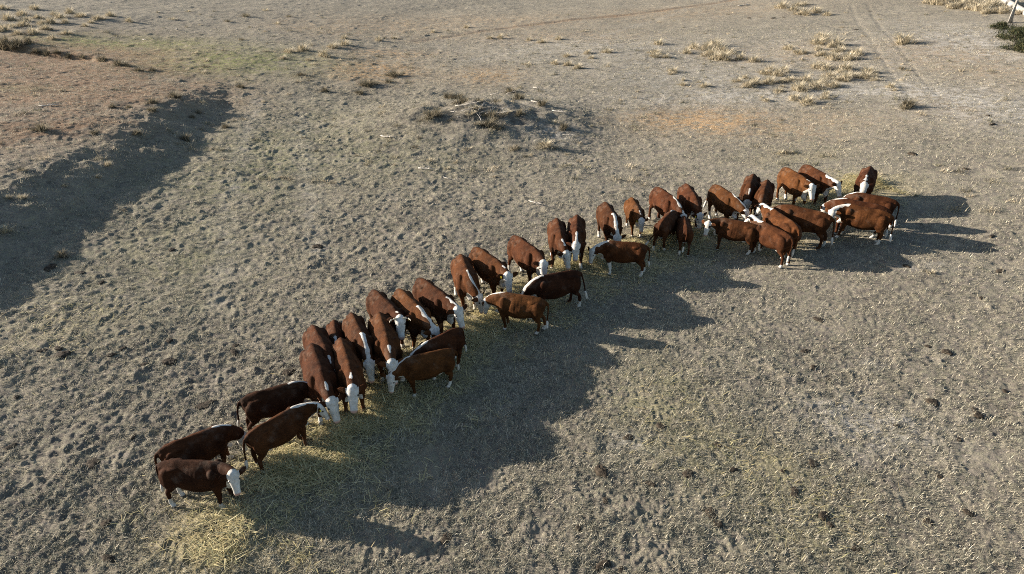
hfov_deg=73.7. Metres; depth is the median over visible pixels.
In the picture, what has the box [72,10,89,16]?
grass tussock
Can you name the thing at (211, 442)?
cow
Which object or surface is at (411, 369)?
cow
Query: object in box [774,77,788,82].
grass tussock
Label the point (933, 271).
grass tussock
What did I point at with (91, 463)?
cow pat
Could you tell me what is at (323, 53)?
grass tussock
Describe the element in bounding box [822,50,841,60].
grass tussock
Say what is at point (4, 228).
grass tussock
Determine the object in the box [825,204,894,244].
cow
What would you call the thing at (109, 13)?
grass tussock
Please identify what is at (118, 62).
grass tussock
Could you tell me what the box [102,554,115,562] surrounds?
cow pat
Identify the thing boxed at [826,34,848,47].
grass tussock
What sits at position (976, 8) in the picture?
grass tussock
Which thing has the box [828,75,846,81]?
grass tussock
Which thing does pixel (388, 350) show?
cow
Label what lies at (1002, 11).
grass tussock
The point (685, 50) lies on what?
grass tussock
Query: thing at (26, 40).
grass tussock
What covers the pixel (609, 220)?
cow
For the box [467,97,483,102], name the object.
grass tussock
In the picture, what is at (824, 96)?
grass tussock
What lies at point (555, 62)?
grass tussock
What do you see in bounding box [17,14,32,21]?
grass tussock
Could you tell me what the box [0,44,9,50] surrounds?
grass tussock
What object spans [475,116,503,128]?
grass tussock
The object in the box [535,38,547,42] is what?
grass tussock
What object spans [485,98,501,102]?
grass tussock
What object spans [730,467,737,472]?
cow pat
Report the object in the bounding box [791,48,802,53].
grass tussock
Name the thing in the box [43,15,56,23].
grass tussock
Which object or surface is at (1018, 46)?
shrub
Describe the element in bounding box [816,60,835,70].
grass tussock
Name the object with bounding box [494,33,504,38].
grass tussock
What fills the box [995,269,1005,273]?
cow pat
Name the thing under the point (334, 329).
cow
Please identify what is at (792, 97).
grass tussock
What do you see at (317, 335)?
cow
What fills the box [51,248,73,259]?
grass tussock
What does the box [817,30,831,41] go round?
grass tussock
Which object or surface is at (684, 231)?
cow
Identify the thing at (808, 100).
grass tussock
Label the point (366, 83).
grass tussock
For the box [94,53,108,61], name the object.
grass tussock
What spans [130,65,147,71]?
grass tussock
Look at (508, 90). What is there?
grass tussock
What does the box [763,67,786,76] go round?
grass tussock
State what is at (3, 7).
grass tussock
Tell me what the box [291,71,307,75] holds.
grass tussock
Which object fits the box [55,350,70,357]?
cow pat
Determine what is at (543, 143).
grass tussock
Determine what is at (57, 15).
grass tussock
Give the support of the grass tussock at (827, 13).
on the ground at (592, 18)
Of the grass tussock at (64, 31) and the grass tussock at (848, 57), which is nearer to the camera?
the grass tussock at (848, 57)
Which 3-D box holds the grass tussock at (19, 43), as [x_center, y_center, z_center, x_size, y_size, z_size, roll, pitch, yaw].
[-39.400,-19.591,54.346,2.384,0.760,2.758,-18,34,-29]
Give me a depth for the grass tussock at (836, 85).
44.87 m
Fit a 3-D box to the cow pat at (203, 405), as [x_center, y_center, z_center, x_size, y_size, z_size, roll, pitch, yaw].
[-7.794,2.997,17.184,0.453,0.076,0.341,-1,29,4]
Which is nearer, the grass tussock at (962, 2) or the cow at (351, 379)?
the cow at (351, 379)
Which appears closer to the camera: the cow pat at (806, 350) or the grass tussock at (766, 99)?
the cow pat at (806, 350)
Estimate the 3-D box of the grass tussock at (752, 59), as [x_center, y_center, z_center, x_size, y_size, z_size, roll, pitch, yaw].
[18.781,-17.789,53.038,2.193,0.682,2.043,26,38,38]
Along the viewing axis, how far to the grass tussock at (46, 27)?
60.14 m
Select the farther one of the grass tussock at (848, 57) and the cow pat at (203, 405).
the grass tussock at (848, 57)
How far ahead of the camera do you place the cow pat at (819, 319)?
20.61 m
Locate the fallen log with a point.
(1010, 3)
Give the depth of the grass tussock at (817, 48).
54.79 m
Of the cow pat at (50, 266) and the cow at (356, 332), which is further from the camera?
the cow pat at (50, 266)
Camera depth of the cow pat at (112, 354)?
18.87 m
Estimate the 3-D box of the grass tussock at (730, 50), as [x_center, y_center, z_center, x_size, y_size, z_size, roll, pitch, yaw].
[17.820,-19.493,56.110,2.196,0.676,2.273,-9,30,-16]
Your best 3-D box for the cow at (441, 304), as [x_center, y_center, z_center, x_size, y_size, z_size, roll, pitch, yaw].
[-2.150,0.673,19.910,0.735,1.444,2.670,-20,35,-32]
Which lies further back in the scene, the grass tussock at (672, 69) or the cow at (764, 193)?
the grass tussock at (672, 69)
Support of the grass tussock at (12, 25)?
on the ground at (592, 18)
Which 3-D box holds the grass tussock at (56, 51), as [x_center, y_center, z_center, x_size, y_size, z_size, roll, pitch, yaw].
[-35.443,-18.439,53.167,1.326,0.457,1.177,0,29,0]
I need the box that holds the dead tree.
[1008,0,1017,22]
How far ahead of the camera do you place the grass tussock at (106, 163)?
30.35 m
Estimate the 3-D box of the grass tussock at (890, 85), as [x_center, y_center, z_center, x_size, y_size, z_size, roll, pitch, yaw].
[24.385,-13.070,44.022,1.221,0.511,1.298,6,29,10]
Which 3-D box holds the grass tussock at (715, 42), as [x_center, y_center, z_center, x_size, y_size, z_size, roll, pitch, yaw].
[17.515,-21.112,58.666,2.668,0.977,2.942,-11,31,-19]
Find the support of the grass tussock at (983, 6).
on the ground at (592, 18)
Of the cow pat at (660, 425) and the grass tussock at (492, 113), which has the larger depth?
the grass tussock at (492, 113)
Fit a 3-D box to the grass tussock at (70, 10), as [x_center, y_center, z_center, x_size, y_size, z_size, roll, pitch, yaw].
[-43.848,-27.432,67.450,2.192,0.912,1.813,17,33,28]
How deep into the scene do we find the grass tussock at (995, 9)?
64.74 m
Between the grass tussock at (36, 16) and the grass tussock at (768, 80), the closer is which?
the grass tussock at (768, 80)
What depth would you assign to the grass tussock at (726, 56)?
54.01 m
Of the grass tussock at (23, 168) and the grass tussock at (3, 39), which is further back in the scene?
the grass tussock at (3, 39)
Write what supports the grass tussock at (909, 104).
on the ground at (592, 18)
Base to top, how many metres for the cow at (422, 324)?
1.446 m
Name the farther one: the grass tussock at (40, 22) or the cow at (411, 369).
the grass tussock at (40, 22)
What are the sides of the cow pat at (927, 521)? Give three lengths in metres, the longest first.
0.232 x 0.205 x 0.051 m
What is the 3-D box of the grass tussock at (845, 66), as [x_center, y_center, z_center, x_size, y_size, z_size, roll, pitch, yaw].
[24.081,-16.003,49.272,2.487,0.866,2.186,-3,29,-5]
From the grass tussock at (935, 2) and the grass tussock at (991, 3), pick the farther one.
the grass tussock at (935, 2)
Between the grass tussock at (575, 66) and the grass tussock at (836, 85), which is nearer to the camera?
the grass tussock at (836, 85)
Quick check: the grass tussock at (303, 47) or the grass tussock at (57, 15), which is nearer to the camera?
the grass tussock at (303, 47)
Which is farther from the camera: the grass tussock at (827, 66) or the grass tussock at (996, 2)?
the grass tussock at (996, 2)
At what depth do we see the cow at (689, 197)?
25.96 m
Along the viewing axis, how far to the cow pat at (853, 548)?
13.28 m
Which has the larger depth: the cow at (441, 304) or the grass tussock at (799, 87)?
the grass tussock at (799, 87)
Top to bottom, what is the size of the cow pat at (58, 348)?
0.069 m
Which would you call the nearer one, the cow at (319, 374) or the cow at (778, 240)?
the cow at (319, 374)
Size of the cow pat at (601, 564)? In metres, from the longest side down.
0.378 x 0.190 x 0.086 m
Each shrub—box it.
[988,20,1017,28]
[992,24,1023,41]
[996,37,1023,52]
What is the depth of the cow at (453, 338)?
17.96 m
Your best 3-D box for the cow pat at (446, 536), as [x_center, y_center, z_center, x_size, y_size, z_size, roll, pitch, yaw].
[-1.286,4.997,13.581,0.242,0.048,0.322,11,34,8]
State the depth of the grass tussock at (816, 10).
72.18 m
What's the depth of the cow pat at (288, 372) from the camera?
18.43 m
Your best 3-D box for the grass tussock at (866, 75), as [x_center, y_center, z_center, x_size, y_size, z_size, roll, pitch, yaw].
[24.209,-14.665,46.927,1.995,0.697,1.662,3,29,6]
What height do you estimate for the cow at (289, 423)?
1.157 m
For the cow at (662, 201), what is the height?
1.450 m
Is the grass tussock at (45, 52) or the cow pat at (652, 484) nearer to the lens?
the cow pat at (652, 484)
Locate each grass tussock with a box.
[0,2,11,9]
[0,11,15,20]
[0,23,10,31]
[0,35,12,44]
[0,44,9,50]
[0,223,19,233]
[2,21,16,27]
[2,39,17,49]
[5,37,25,46]
[9,28,24,34]
[12,8,35,16]
[12,166,31,172]
[14,19,29,26]
[15,193,27,199]
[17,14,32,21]
[22,36,32,44]
[23,25,42,34]
[25,3,39,9]
[27,14,45,18]
[28,46,40,52]
[28,120,50,131]
[35,18,48,24]
[35,23,56,29]
[40,47,52,55]
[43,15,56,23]
[47,34,55,39]
[49,12,69,18]
[50,48,63,53]
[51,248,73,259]
[56,28,73,34]
[59,16,69,23]
[61,51,70,57]
[62,6,74,13]
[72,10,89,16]
[84,129,98,134]
[88,13,107,20]
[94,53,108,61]
[103,160,113,167]
[105,10,116,16]
[110,57,126,66]
[118,61,131,66]
[129,128,141,134]
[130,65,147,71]
[143,97,158,103]
[145,106,158,111]
[163,89,186,98]
[179,132,194,141]
[221,123,230,127]
[232,82,248,87]
[278,54,288,59]
[280,46,294,52]
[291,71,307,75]
[293,41,310,51]
[315,48,333,57]
[318,85,329,91]
[324,42,338,48]
[336,37,350,45]
[352,89,364,94]
[357,78,377,87]
[369,78,380,85]
[384,68,402,77]
[419,108,440,120]
[426,107,444,116]
[442,92,456,98]
[446,90,467,99]
[447,94,471,104]
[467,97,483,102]
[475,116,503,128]
[483,109,500,121]
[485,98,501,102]
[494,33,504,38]
[499,86,518,93]
[510,91,526,100]
[513,109,527,115]
[532,136,563,149]
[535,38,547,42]
[535,98,547,106]
[548,58,559,64]
[558,120,569,130]
[563,59,575,65]
[570,61,585,69]
[601,47,613,52]
[647,48,664,54]
[649,52,659,57]
[650,37,665,45]
[665,66,679,72]
[680,48,692,53]
[684,41,700,49]
[694,40,714,50]
[697,44,721,56]
[699,81,713,87]
[703,35,725,47]
[707,50,722,61]
[712,43,727,51]
[716,48,735,60]
[720,47,738,53]
[728,76,744,81]
[732,51,747,59]
[739,79,757,87]
[741,76,771,84]
[745,55,765,61]
[757,67,769,74]
[760,73,779,84]
[761,97,771,101]
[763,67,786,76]
[765,64,776,71]
[771,149,786,155]
[772,0,789,8]
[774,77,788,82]
[779,64,793,72]
[780,74,797,81]
[784,5,799,10]
[784,80,812,92]
[789,1,803,6]
[789,92,801,100]
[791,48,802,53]
[793,6,814,15]
[793,71,811,80]
[797,93,820,104]
[804,77,833,89]
[806,35,826,44]
[808,5,825,12]
[808,61,822,68]
[812,44,823,50]
[813,49,830,55]
[814,76,829,83]
[814,93,832,99]
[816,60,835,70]
[816,68,839,77]
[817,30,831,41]
[822,9,832,15]
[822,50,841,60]
[823,79,843,86]
[825,43,846,51]
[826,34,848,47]
[826,40,837,47]
[826,81,841,88]
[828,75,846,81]
[831,60,859,71]
[837,51,860,60]
[838,70,851,81]
[843,70,860,77]
[848,46,865,54]
[855,69,875,78]
[859,64,879,73]
[868,75,882,80]
[884,82,895,88]
[891,31,925,44]
[893,93,924,110]
[925,267,940,276]
[927,0,944,4]
[941,0,961,8]
[951,0,969,6]
[959,3,972,9]
[965,0,976,5]
[968,2,981,10]
[979,0,992,9]
[980,0,998,7]
[980,6,994,13]
[989,6,1005,12]
[993,0,1006,7]
[996,4,1011,13]
[1005,8,1023,14]
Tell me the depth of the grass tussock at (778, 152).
34.18 m
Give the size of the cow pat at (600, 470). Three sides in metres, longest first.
0.464 x 0.306 x 0.116 m
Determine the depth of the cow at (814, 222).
24.41 m
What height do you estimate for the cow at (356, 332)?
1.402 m
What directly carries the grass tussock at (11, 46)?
on the ground at (592, 18)
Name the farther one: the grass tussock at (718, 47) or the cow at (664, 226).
the grass tussock at (718, 47)
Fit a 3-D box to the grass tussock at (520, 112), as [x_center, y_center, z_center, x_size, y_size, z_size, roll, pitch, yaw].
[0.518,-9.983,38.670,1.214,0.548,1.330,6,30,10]
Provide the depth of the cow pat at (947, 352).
18.92 m
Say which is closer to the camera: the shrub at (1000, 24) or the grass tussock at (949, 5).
the shrub at (1000, 24)
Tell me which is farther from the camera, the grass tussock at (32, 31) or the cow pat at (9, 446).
the grass tussock at (32, 31)
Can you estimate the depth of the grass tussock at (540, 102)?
41.45 m
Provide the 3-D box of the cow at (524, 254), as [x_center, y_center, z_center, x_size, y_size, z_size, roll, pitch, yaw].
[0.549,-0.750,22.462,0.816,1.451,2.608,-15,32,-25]
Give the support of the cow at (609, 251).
on the ground at (592, 18)
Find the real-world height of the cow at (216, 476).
1.165 m
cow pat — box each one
[4,443,16,449]
[43,263,57,271]
[54,346,62,350]
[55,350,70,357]
[86,458,100,468]
[100,519,111,526]
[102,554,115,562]
[107,352,116,356]
[161,357,176,364]
[194,402,210,409]
[230,348,238,355]
[282,368,294,376]
[312,244,322,248]
[441,531,451,544]
[594,464,607,477]
[595,560,610,570]
[603,497,608,503]
[622,434,632,439]
[645,481,655,486]
[656,422,666,428]
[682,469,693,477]
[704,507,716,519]
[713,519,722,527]
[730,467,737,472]
[790,491,798,497]
[791,486,798,492]
[800,348,810,352]
[808,459,818,467]
[813,316,823,322]
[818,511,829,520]
[827,521,834,527]
[851,545,860,552]
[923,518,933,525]
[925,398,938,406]
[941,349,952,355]
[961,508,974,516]
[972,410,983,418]
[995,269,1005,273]
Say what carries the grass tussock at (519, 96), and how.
on the ground at (592, 18)
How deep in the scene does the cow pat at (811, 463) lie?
15.33 m
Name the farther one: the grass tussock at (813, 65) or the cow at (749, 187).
the grass tussock at (813, 65)
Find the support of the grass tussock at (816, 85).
on the ground at (592, 18)
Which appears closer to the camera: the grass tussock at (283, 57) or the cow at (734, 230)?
the cow at (734, 230)
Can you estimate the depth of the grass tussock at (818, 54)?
53.30 m
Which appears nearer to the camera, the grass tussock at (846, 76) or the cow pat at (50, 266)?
the cow pat at (50, 266)
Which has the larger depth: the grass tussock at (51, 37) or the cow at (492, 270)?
the grass tussock at (51, 37)
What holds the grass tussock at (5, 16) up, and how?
on the ground at (592, 18)
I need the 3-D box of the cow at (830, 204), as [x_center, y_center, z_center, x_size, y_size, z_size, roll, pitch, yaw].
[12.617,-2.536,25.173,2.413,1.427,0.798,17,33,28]
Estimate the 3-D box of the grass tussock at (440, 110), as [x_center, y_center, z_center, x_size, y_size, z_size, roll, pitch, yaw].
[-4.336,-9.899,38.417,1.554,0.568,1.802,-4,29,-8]
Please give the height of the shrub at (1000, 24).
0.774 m
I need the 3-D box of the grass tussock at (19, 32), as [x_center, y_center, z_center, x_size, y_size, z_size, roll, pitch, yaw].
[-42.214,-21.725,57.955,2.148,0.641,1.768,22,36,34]
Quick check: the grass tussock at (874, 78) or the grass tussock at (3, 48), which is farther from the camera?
the grass tussock at (3, 48)
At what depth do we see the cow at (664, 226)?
24.45 m
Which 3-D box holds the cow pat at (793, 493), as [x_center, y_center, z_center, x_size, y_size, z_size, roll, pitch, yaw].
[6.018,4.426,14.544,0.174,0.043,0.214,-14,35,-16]
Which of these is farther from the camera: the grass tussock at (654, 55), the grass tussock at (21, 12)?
the grass tussock at (21, 12)
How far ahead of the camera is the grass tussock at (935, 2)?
71.36 m
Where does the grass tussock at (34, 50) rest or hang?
on the ground at (592, 18)
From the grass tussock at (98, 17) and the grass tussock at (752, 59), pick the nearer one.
the grass tussock at (752, 59)
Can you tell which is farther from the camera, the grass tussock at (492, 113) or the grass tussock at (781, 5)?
the grass tussock at (781, 5)
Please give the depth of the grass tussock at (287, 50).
56.66 m
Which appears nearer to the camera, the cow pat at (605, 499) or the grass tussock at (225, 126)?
the cow pat at (605, 499)
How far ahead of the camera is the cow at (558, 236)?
22.97 m
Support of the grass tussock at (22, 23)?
on the ground at (592, 18)
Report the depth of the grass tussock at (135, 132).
34.03 m
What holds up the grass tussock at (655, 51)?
on the ground at (592, 18)
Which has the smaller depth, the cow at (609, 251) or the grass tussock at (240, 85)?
the cow at (609, 251)
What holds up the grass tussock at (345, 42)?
on the ground at (592, 18)
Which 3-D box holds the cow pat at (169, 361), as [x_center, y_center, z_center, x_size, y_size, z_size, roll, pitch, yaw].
[-9.419,2.035,18.747,0.462,0.102,0.363,10,26,17]
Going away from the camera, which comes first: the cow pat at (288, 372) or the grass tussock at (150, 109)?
the cow pat at (288, 372)
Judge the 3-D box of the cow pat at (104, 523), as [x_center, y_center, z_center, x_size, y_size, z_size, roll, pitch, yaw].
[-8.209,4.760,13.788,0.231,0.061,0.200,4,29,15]
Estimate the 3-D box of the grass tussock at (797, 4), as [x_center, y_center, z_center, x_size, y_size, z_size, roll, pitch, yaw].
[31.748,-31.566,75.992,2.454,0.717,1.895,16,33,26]
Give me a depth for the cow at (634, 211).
25.54 m
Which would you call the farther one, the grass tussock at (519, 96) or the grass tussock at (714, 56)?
the grass tussock at (714, 56)
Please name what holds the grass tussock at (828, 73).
on the ground at (592, 18)
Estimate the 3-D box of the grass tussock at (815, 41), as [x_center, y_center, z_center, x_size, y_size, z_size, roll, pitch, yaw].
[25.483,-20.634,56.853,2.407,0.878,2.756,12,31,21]
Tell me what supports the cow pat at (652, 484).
on the ground at (592, 18)
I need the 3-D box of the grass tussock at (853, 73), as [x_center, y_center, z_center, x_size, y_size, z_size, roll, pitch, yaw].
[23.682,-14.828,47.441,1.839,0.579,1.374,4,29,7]
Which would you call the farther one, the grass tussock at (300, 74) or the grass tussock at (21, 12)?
the grass tussock at (21, 12)
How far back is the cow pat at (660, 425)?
16.43 m
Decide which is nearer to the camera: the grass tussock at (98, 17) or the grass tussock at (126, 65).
the grass tussock at (126, 65)
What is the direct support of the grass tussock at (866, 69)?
on the ground at (592, 18)
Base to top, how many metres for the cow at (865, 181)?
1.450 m
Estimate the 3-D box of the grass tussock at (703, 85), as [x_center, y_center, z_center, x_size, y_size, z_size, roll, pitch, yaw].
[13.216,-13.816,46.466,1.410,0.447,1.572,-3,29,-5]
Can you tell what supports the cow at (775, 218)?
on the ground at (592, 18)
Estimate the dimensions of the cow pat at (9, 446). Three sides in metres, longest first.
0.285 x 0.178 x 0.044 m
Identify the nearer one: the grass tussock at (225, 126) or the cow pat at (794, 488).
the cow pat at (794, 488)
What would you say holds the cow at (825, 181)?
on the ground at (592, 18)
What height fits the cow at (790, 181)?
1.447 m
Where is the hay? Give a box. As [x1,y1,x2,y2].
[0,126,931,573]
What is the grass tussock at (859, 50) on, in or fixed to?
on the ground at (592, 18)
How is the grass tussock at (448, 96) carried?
on the ground at (592, 18)
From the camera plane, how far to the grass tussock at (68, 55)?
52.91 m
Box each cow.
[154,424,247,464]
[155,458,245,509]
[236,380,318,430]
[243,398,329,473]
[299,343,344,425]
[302,325,339,394]
[326,319,345,343]
[331,337,366,415]
[342,312,381,382]
[366,289,412,347]
[367,312,403,384]
[382,348,459,396]
[391,288,442,349]
[404,327,466,380]
[412,278,466,332]
[450,254,484,313]
[469,247,517,293]
[482,292,548,334]
[507,235,553,281]
[520,270,587,307]
[547,218,572,269]
[566,214,586,268]
[588,240,649,276]
[596,202,626,240]
[624,197,648,237]
[645,210,678,251]
[648,187,689,219]
[675,216,693,256]
[677,183,706,228]
[702,218,760,254]
[703,184,749,220]
[739,173,760,214]
[744,214,793,268]
[751,179,774,220]
[754,203,801,259]
[772,204,834,249]
[776,167,819,204]
[798,164,842,207]
[820,198,890,241]
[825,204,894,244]
[843,192,899,227]
[854,166,877,193]
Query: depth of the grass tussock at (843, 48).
53.95 m
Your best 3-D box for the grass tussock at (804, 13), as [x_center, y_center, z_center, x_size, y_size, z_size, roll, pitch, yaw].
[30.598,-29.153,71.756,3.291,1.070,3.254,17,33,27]
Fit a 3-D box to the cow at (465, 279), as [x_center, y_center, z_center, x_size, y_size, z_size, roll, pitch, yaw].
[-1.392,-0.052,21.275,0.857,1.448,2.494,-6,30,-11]
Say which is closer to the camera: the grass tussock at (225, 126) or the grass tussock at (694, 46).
the grass tussock at (225, 126)
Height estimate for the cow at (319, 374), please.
1.449 m
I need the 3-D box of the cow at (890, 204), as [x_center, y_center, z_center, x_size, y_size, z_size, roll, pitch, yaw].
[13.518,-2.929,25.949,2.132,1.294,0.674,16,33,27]
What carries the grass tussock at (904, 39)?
on the ground at (592, 18)
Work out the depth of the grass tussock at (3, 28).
58.94 m
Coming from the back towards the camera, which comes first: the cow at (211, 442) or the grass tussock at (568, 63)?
the grass tussock at (568, 63)
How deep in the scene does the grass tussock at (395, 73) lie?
51.33 m
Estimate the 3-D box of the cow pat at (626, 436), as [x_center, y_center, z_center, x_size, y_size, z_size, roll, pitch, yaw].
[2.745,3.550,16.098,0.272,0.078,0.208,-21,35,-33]
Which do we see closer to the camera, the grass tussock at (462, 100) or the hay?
the hay
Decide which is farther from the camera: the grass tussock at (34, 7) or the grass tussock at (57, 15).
the grass tussock at (34, 7)
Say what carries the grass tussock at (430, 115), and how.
on the ground at (592, 18)
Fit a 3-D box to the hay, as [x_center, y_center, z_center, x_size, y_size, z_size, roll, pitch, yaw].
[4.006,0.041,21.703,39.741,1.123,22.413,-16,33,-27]
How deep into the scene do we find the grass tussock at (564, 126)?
38.11 m
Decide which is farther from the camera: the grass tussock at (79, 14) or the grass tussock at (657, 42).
the grass tussock at (79, 14)
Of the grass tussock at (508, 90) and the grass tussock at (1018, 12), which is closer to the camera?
the grass tussock at (508, 90)
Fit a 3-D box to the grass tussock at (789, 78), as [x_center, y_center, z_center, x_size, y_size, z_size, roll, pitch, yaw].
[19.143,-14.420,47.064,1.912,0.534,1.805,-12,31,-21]
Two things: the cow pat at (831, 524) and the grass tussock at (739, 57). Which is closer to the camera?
the cow pat at (831, 524)
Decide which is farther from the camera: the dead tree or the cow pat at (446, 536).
the dead tree
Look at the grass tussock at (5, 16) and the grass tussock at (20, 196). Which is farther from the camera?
the grass tussock at (5, 16)
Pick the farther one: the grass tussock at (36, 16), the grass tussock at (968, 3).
the grass tussock at (968, 3)
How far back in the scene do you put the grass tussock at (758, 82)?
46.62 m
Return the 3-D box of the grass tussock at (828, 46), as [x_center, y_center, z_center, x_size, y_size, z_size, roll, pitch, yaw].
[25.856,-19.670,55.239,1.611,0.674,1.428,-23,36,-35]
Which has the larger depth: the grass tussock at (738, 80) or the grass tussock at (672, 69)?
the grass tussock at (672, 69)
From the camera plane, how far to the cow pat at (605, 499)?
14.41 m
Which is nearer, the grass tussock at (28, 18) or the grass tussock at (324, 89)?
the grass tussock at (324, 89)
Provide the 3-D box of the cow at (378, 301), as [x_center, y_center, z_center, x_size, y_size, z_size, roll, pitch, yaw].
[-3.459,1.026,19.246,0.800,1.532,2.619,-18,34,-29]
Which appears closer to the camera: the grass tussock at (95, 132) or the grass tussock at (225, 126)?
the grass tussock at (95, 132)
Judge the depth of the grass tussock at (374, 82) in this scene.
48.82 m
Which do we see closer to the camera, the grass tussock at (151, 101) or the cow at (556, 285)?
the cow at (556, 285)
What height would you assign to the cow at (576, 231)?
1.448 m
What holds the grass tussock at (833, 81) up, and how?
on the ground at (592, 18)
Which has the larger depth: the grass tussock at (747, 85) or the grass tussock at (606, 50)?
the grass tussock at (606, 50)
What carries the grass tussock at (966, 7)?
on the ground at (592, 18)
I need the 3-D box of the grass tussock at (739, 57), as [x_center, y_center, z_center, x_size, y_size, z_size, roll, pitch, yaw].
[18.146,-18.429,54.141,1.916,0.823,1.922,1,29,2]
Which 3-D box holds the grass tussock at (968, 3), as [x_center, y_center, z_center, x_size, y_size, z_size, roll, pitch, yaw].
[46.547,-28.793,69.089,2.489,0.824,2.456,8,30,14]
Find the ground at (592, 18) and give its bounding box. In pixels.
[0,0,1023,573]
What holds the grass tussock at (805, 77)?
on the ground at (592, 18)
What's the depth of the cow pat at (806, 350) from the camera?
19.18 m
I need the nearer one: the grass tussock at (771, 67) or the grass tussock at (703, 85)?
the grass tussock at (703, 85)
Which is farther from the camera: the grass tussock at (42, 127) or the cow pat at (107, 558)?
the grass tussock at (42, 127)
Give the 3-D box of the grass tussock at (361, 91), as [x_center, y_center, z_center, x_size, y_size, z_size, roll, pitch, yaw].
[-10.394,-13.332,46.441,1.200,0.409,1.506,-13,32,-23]
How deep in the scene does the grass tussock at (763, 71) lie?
49.35 m
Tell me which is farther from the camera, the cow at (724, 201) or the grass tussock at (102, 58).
the grass tussock at (102, 58)
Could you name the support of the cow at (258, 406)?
on the ground at (592, 18)
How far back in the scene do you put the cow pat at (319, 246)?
25.24 m
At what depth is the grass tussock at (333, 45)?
59.06 m
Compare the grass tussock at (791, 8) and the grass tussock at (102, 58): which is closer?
the grass tussock at (102, 58)
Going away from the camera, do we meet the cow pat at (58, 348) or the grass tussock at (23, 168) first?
the cow pat at (58, 348)
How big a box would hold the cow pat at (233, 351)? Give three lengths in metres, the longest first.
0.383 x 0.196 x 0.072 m
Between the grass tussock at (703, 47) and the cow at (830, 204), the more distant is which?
the grass tussock at (703, 47)
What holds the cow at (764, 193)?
on the ground at (592, 18)
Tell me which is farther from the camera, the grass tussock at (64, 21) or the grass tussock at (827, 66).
the grass tussock at (64, 21)
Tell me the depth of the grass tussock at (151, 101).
38.68 m
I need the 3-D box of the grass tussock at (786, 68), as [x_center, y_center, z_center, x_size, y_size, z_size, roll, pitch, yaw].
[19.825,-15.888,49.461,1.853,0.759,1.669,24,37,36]
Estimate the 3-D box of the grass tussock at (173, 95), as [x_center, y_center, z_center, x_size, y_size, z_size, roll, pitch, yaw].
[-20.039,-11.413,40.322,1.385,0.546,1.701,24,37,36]
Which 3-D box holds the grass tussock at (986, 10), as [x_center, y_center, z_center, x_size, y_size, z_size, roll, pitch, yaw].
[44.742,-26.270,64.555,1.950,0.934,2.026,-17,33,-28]
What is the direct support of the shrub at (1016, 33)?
on the ground at (592, 18)
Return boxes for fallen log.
[1001,0,1023,14]
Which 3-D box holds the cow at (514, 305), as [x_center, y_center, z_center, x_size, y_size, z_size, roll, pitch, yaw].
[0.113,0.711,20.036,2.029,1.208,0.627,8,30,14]
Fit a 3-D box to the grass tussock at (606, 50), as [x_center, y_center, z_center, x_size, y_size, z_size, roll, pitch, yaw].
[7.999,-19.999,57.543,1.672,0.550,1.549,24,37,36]
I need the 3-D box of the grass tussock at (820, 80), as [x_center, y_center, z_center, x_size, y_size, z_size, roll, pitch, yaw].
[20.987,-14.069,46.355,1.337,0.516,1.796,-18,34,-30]
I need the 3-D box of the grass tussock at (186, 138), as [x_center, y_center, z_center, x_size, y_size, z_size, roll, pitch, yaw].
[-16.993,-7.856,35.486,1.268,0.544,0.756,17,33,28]
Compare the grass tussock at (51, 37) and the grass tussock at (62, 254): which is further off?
the grass tussock at (51, 37)
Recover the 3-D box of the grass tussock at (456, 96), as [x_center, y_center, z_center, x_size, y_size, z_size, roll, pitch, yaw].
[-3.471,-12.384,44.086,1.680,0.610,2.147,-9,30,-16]
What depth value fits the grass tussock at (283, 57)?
54.38 m
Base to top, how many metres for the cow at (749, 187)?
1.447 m

